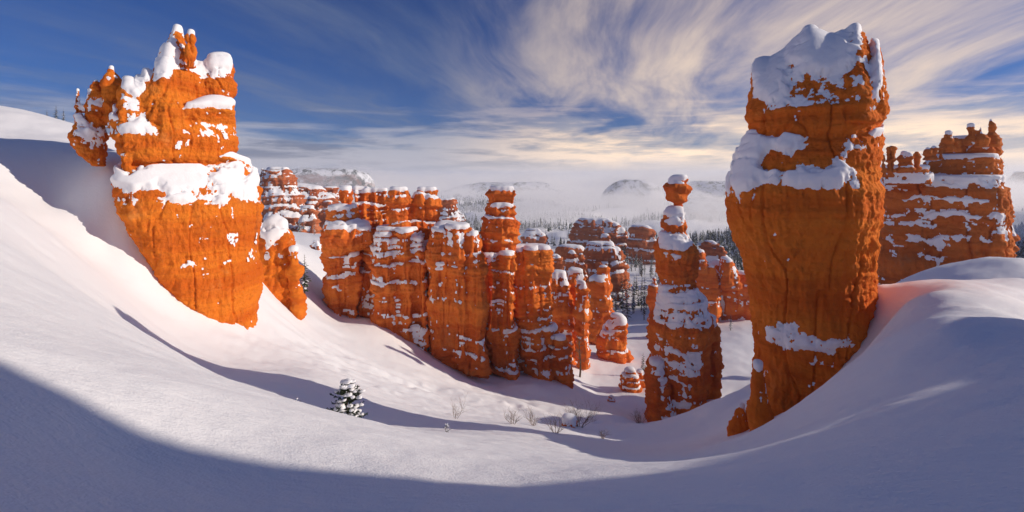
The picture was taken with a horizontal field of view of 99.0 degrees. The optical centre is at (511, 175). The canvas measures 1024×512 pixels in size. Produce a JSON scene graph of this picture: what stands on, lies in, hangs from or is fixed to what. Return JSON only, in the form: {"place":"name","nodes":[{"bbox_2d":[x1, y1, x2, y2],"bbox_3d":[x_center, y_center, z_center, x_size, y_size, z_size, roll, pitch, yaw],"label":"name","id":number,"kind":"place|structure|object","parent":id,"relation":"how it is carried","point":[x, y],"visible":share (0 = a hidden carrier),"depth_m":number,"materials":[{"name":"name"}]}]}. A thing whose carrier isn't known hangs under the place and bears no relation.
{"place":"outdoors","nodes":[
{"label":"outdoors","id":0,"kind":"place"},
{"bbox_2d":[291,168,374,196],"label":"hills","id":1,"kind":"structure","parent":0,"point":[336,177],"depth_m":1251.02,"materials":[{"name":"white snow"}]},
{"bbox_2d":[438,181,582,196],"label":"hills","id":2,"kind":"structure","parent":0,"point":[540,188],"depth_m":1629.29,"materials":[{"name":"white snow"}]},
{"bbox_2d":[0,106,1023,511],"bbox_3d":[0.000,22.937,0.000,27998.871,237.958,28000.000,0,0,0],"label":"snow ground","id":3,"kind":"structure","parent":0,"point":[128,382],"depth_m":5.27,"materials":[{"name":"white snow"}]},
{"bbox_2d":[67,24,264,329],"bbox_3d":[-22.400,1.244,29.498,6.759,23.202,10.618,0,0,44],"label":"rock fin","id":4,"kind":"object","parent":3,"relation":"on","point":[187,190],"visible":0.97,"depth_m":28.12,"materials":[{"name":"orange stone"}]},
{"bbox_2d":[258,214,307,319],"bbox_3d":[-22.160,8.787,41.751,5.089,10.234,4.516,0,0,-18],"label":"hoodoo","id":5,"kind":"object","parent":3,"relation":"on","point":[283,268],"visible":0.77,"depth_m":40.61,"materials":[{"name":"orange stone"}]},
{"bbox_2d":[259,167,321,232],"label":"hoodoo","id":6,"kind":"object","parent":3,"relation":"on","point":[281,195],"visible":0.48,"depth_m":242.66,"materials":[{"name":"stone"}]},
{"bbox_2d":[299,255,310,292],"bbox_3d":[-25.557,12.930,54.057,1.531,6.642,1.344,0,0,-18],"label":"pine tree","id":7,"kind":"object","parent":3,"relation":"on","point":[304,283],"visible":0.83,"depth_m":53.94,"materials":[{"name":"green plant"}]},
{"bbox_2d":[310,240,321,250],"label":"hoodoo","id":8,"kind":"object","parent":3,"relation":"on","point":[316,245],"visible":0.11,"depth_m":129.45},
{"bbox_2d":[297,183,339,233],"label":"hoodoo","id":9,"kind":"object","parent":3,"relation":"on","point":[320,198],"visible":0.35,"depth_m":296.25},
{"bbox_2d":[326,378,367,417],"bbox_3d":[-5.290,7.223,14.022,1.328,1.440,1.299,0,0,-14],"label":"pine sapling","id":10,"kind":"object","parent":3,"relation":"on","point":[350,396],"visible":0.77,"depth_m":13.92,"materials":[{"name":"green plant"}]},
{"bbox_2d":[319,185,388,317],"bbox_3d":[-23.821,14.160,67.935,9.758,25.567,11.968,0,0,0],"label":"hoodoo","id":11,"kind":"object","parent":3,"relation":"on","point":[348,231],"visible":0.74,"depth_m":64.06,"materials":[{"name":"orange stone"}]},
{"bbox_2d":[357,186,442,351],"bbox_3d":[-16.636,16.250,66.471,14.886,29.526,11.971,0,0,0],"label":"hoodoo","id":12,"kind":"object","parent":3,"relation":"on","point":[394,272],"visible":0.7,"depth_m":62.32,"materials":[{"name":"orange stone"}]},
{"bbox_2d":[438,197,465,221],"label":"hoodoo","id":13,"kind":"object","parent":3,"relation":"on","point":[448,210],"visible":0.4,"depth_m":256.89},
{"bbox_2d":[425,220,491,378],"bbox_3d":[-7.774,19.456,63.627,10.028,26.003,8.105,0,0,0],"label":"hoodoo","id":14,"kind":"object","parent":3,"relation":"on","point":[457,305],"visible":0.91,"depth_m":60.62,"materials":[{"name":"orange stone"}]},
{"bbox_2d":[451,392,465,418],"bbox_3d":[-2.582,11.466,21.747,1.354,1.588,1.890,0,0,0],"label":"bare bush","id":15,"kind":"object","parent":3,"relation":"on","point":[456,409],"visible":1,"depth_m":22.00,"materials":[{"name":"plant"}]},
{"bbox_2d":[479,185,525,379],"bbox_3d":[-1.681,18.397,68.436,12.695,33.934,10.337,0,0,0],"label":"hoodoo","id":16,"kind":"object","parent":3,"relation":"on","point":[499,232],"visible":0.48,"depth_m":64.72,"materials":[{"name":"orange stone"}]},
{"bbox_2d":[504,407,523,423],"bbox_3d":[0.044,11.990,21.914,1.063,1.069,1.379,0,0,-40],"label":"bare bush","id":17,"kind":"object","parent":3,"relation":"on","point":[506,418],"visible":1,"depth_m":21.96,"materials":[{"name":"plant"}]},
{"bbox_2d":[524,406,539,425],"bbox_3d":[1.146,13.183,23.923,1.017,1.099,1.578,0,0,-44],"label":"bare bush","id":18,"kind":"object","parent":3,"relation":"on","point":[530,419],"visible":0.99,"depth_m":24.05,"materials":[{"name":"plant"}]},
{"bbox_2d":[520,228,548,244],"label":"hoodoo","id":19,"kind":"object","parent":3,"relation":"on","point":[533,235],"visible":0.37,"depth_m":326.85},
{"bbox_2d":[513,243,574,388],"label":"hoodoo","id":20,"kind":"object","parent":3,"relation":"on","point":[544,349],"visible":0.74,"depth_m":66.03,"materials":[{"name":"orange stone"}]},
{"bbox_2d":[533,408,570,432],"bbox_3d":[1.863,11.135,19.902,1.650,1.334,1.426,0,0,-23],"label":"bare bush","id":21,"kind":"object","parent":3,"relation":"on","point":[555,425],"visible":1,"depth_m":20.01,"materials":[{"name":"plant"}]},
{"bbox_2d":[550,254,563,292],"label":"hoodoo","id":22,"kind":"object","parent":3,"relation":"on","point":[558,260],"visible":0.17,"depth_m":148.49,"materials":[{"name":"orange stone"}]},
{"bbox_2d":[555,244,584,260],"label":"hoodoo","id":23,"kind":"object","parent":3,"relation":"on","point":[562,250],"visible":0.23,"depth_m":186.93,"materials":[{"name":"orange stone"}]},
{"bbox_2d":[562,413,577,427],"bbox_3d":[4.198,17.904,31.995,1.155,0.907,0.994,0,0,18],"label":"boulder","id":24,"kind":"object","parent":3,"relation":"on","point":[569,418],"visible":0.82,"depth_m":31.70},
{"bbox_2d":[551,267,591,369],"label":"hoodoo","id":25,"kind":"object","parent":3,"relation":"on","point":[571,314],"visible":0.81,"depth_m":86.26,"materials":[{"name":"orange stone"}]},
{"bbox_2d":[562,250,587,285],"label":"hoodoo","id":26,"kind":"object","parent":3,"relation":"on","point":[572,259],"visible":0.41,"depth_m":138.82,"materials":[{"name":"orange stone"}]},
{"bbox_2d":[555,400,602,427],"bbox_3d":[5.201,17.916,33.406,3.878,2.284,3.284,0,0,39],"label":"bare bush","id":27,"kind":"object","parent":3,"relation":"on","point":[580,418],"visible":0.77,"depth_m":33.05,"materials":[{"name":"plant"}]},
{"bbox_2d":[573,335,588,376],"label":"bare tree","id":28,"kind":"object","parent":3,"relation":"on","point":[580,360],"visible":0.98,"depth_m":79.86,"materials":[{"name":"brown plant"}]},
{"bbox_2d":[567,217,628,250],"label":"hoodoo","id":29,"kind":"object","parent":3,"relation":"on","point":[584,230],"visible":0.48,"depth_m":324.84,"materials":[{"name":"orange stone"}]},
{"bbox_2d":[587,265,614,344],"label":"hoodoo","id":30,"kind":"object","parent":3,"relation":"on","point":[600,287],"visible":0.53,"depth_m":109.80,"materials":[{"name":"orange stone"}]},
{"bbox_2d":[598,429,608,438],"bbox_3d":[5.120,14.111,23.930,0.854,0.653,0.816,0,0,0],"label":"bare bush","id":31,"kind":"object","parent":3,"relation":"on","point":[602,435],"visible":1,"depth_m":24.05,"materials":[{"name":"plant"}]},
{"bbox_2d":[583,241,629,301],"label":"hoodoo","id":32,"kind":"object","parent":3,"relation":"on","point":[596,254],"visible":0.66,"depth_m":176.33,"materials":[{"name":"orange stone"}]},
{"bbox_2d":[599,233,615,245],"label":"hoodoo","id":33,"kind":"object","parent":3,"relation":"on","point":[605,237],"visible":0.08,"depth_m":228.49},
{"bbox_2d":[607,395,614,401],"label":"boulder","id":34,"kind":"object","parent":3,"relation":"on","point":[610,398],"visible":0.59,"depth_m":65.80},
{"bbox_2d":[595,312,633,363],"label":"hoodoo","id":35,"kind":"object","parent":3,"relation":"on","point":[611,341],"visible":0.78,"depth_m":94.18,"materials":[{"name":"orange stone"}]},
{"bbox_2d":[614,295,617,309],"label":"pine tree","id":36,"kind":"object","parent":3,"relation":"on","point":[616,306],"visible":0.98,"depth_m":161.42,"materials":[{"name":"green plant"}]},
{"bbox_2d":[617,279,625,307],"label":"pine tree","id":37,"kind":"object","parent":3,"relation":"on","point":[622,291],"visible":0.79,"depth_m":173.72,"materials":[{"name":"green plant"}]},
{"bbox_2d":[621,287,631,317],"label":"pine tree","id":38,"kind":"object","parent":3,"relation":"on","point":[625,313],"visible":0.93,"depth_m":150.72,"materials":[{"name":"green plant"}]},
{"bbox_2d":[622,251,631,289],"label":"hoodoo","id":39,"kind":"object","parent":3,"relation":"on","point":[626,264],"visible":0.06,"depth_m":202.51,"materials":[{"name":"brown stone"}]},
{"bbox_2d":[625,296,629,320],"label":"pine tree","id":40,"kind":"object","parent":3,"relation":"on","point":[627,315],"visible":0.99,"depth_m":149.92,"materials":[{"name":"green plant"}]},
{"bbox_2d":[618,366,644,392],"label":"boulder","id":41,"kind":"object","parent":3,"relation":"on","point":[631,379],"visible":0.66,"depth_m":73.24,"materials":[{"name":"orange stone"}]},
{"bbox_2d":[629,251,633,270],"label":"pine tree","id":42,"kind":"object","parent":3,"relation":"on","point":[631,265],"visible":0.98,"depth_m":267.92,"materials":[{"name":"green plant"}]},
{"bbox_2d":[630,286,636,306],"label":"pine tree","id":43,"kind":"object","parent":3,"relation":"on","point":[633,297],"visible":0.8,"depth_m":171.47,"materials":[{"name":"green plant"}]},
{"bbox_2d":[631,276,637,300],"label":"pine tree","id":44,"kind":"object","parent":3,"relation":"on","point":[634,285],"visible":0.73,"depth_m":174.03,"materials":[{"name":"green plant"}]},
{"bbox_2d":[635,274,639,293],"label":"pine tree","id":45,"kind":"object","parent":3,"relation":"on","point":[636,283],"visible":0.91,"depth_m":198.38,"materials":[{"name":"green plant"}]},
{"bbox_2d":[635,286,640,305],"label":"pine tree","id":46,"kind":"object","parent":3,"relation":"on","point":[638,298],"visible":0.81,"depth_m":176.16,"materials":[{"name":"green plant"}]},
{"bbox_2d":[630,409,647,422],"bbox_3d":[13.456,25.160,45.961,3.009,2.240,2.246,0,0,-43],"label":"bare bush","id":47,"kind":"object","parent":3,"relation":"on","point":[636,420],"visible":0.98,"depth_m":45.93,"materials":[{"name":"plant"}]},
{"bbox_2d":[625,224,655,264],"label":"hoodoo","id":48,"kind":"object","parent":3,"relation":"on","point":[641,239],"visible":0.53,"depth_m":296.01,"materials":[{"name":"orange stone"}]},
{"bbox_2d":[638,285,643,310],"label":"pine tree","id":49,"kind":"object","parent":3,"relation":"on","point":[641,297],"visible":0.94,"depth_m":167.05,"materials":[{"name":"green plant"}]},
{"bbox_2d":[640,277,646,305],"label":"pine tree","id":50,"kind":"object","parent":3,"relation":"on","point":[644,291],"visible":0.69,"depth_m":177.13,"materials":[{"name":"green plant"}]},
{"bbox_2d":[640,296,646,319],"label":"pine tree","id":51,"kind":"object","parent":3,"relation":"on","point":[643,309],"visible":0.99,"depth_m":151.01,"materials":[{"name":"green plant"}]},
{"bbox_2d":[641,354,646,370],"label":"pine tree","id":52,"kind":"object","parent":3,"relation":"on","point":[642,366],"visible":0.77,"depth_m":83.90,"materials":[{"name":"green plant"}]},
{"bbox_2d":[645,277,657,338],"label":"hoodoo","id":53,"kind":"object","parent":3,"relation":"on","point":[652,290],"visible":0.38,"depth_m":118.87,"materials":[{"name":"orange stone"}]},
{"bbox_2d":[320,193,1023,270],"bbox_3d":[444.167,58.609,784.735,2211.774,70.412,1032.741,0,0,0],"label":"forest","id":54,"kind":"object","parent":3,"relation":"on","point":[727,236],"visible":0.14,"depth_m":605.53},
{"bbox_2d":[643,174,724,421],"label":"balanced spire","id":55,"kind":"structure","parent":3,"relation":"on","point":[683,368],"depth_m":57.44,"materials":[{"name":"orange stone"}]},
{"bbox_2d":[698,240,727,262],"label":"hoodoo","id":56,"kind":"object","parent":3,"relation":"on","point":[712,249],"visible":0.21,"depth_m":213.07,"materials":[{"name":"orange stone"}]},
{"bbox_2d":[695,249,750,323],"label":"hoodoo","id":57,"kind":"object","parent":3,"relation":"on","point":[721,284],"visible":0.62,"depth_m":129.17,"materials":[{"name":"orange stone"}]},
{"bbox_2d":[727,402,748,435],"bbox_3d":[8.341,9.046,16.073,0.882,1.516,0.765,0,0,0],"label":"boulder","id":58,"kind":"object","parent":3,"relation":"on","point":[738,423],"visible":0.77,"depth_m":15.93,"materials":[{"name":"orange stone"}]},
{"bbox_2d":[725,22,889,431],"bbox_3d":[11.113,2.231,16.694,5.365,16.293,6.557,0,0,31],"label":"hoodoo","id":59,"kind":"object","parent":3,"relation":"on","point":[805,196],"visible":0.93,"depth_m":15.08,"materials":[{"name":"orange stone"}]},
{"bbox_2d":[876,119,1015,284],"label":"cliff","id":60,"kind":"structure","parent":3,"relation":"on","point":[948,200],"depth_m":54.18,"materials":[{"name":"orange stone"}]},
{"bbox_2d":[1009,210,1020,257],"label":"hoodoo","id":61,"kind":"object","parent":3,"relation":"on","point":[1016,237],"visible":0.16,"depth_m":73.31,"materials":[{"name":"orange stone"}]},
{"bbox_2d":[0,0,1023,181],"label":"sky","id":62,"kind":"structure","parent":0,"point":[434,89],"materials":[{"name":"blue"}]},
{"bbox_2d":[544,190,561,200],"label":"hills","id":63,"kind":"structure","parent":0,"point":[552,195],"depth_m":1474.90,"materials":[{"name":"white snow"}]},
{"bbox_2d":[599,179,670,206],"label":"hills","id":64,"kind":"structure","parent":0,"point":[625,192],"depth_m":1085.97,"materials":[{"name":"white snow"}]},
{"bbox_2d":[661,181,725,198],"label":"hills","id":65,"kind":"structure","parent":0,"point":[711,189],"depth_m":1540.41,"materials":[{"name":"white snow"}]},
{"bbox_2d":[682,197,726,220],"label":"hills","id":66,"kind":"structure","parent":0,"point":[715,208],"depth_m":766.62,"materials":[{"name":"white snow"}]},
{"bbox_2d":[1004,171,1023,198],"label":"hills","id":67,"kind":"structure","parent":0,"point":[1014,182],"depth_m":1860.72,"materials":[{"name":"white snow"}]}
]}

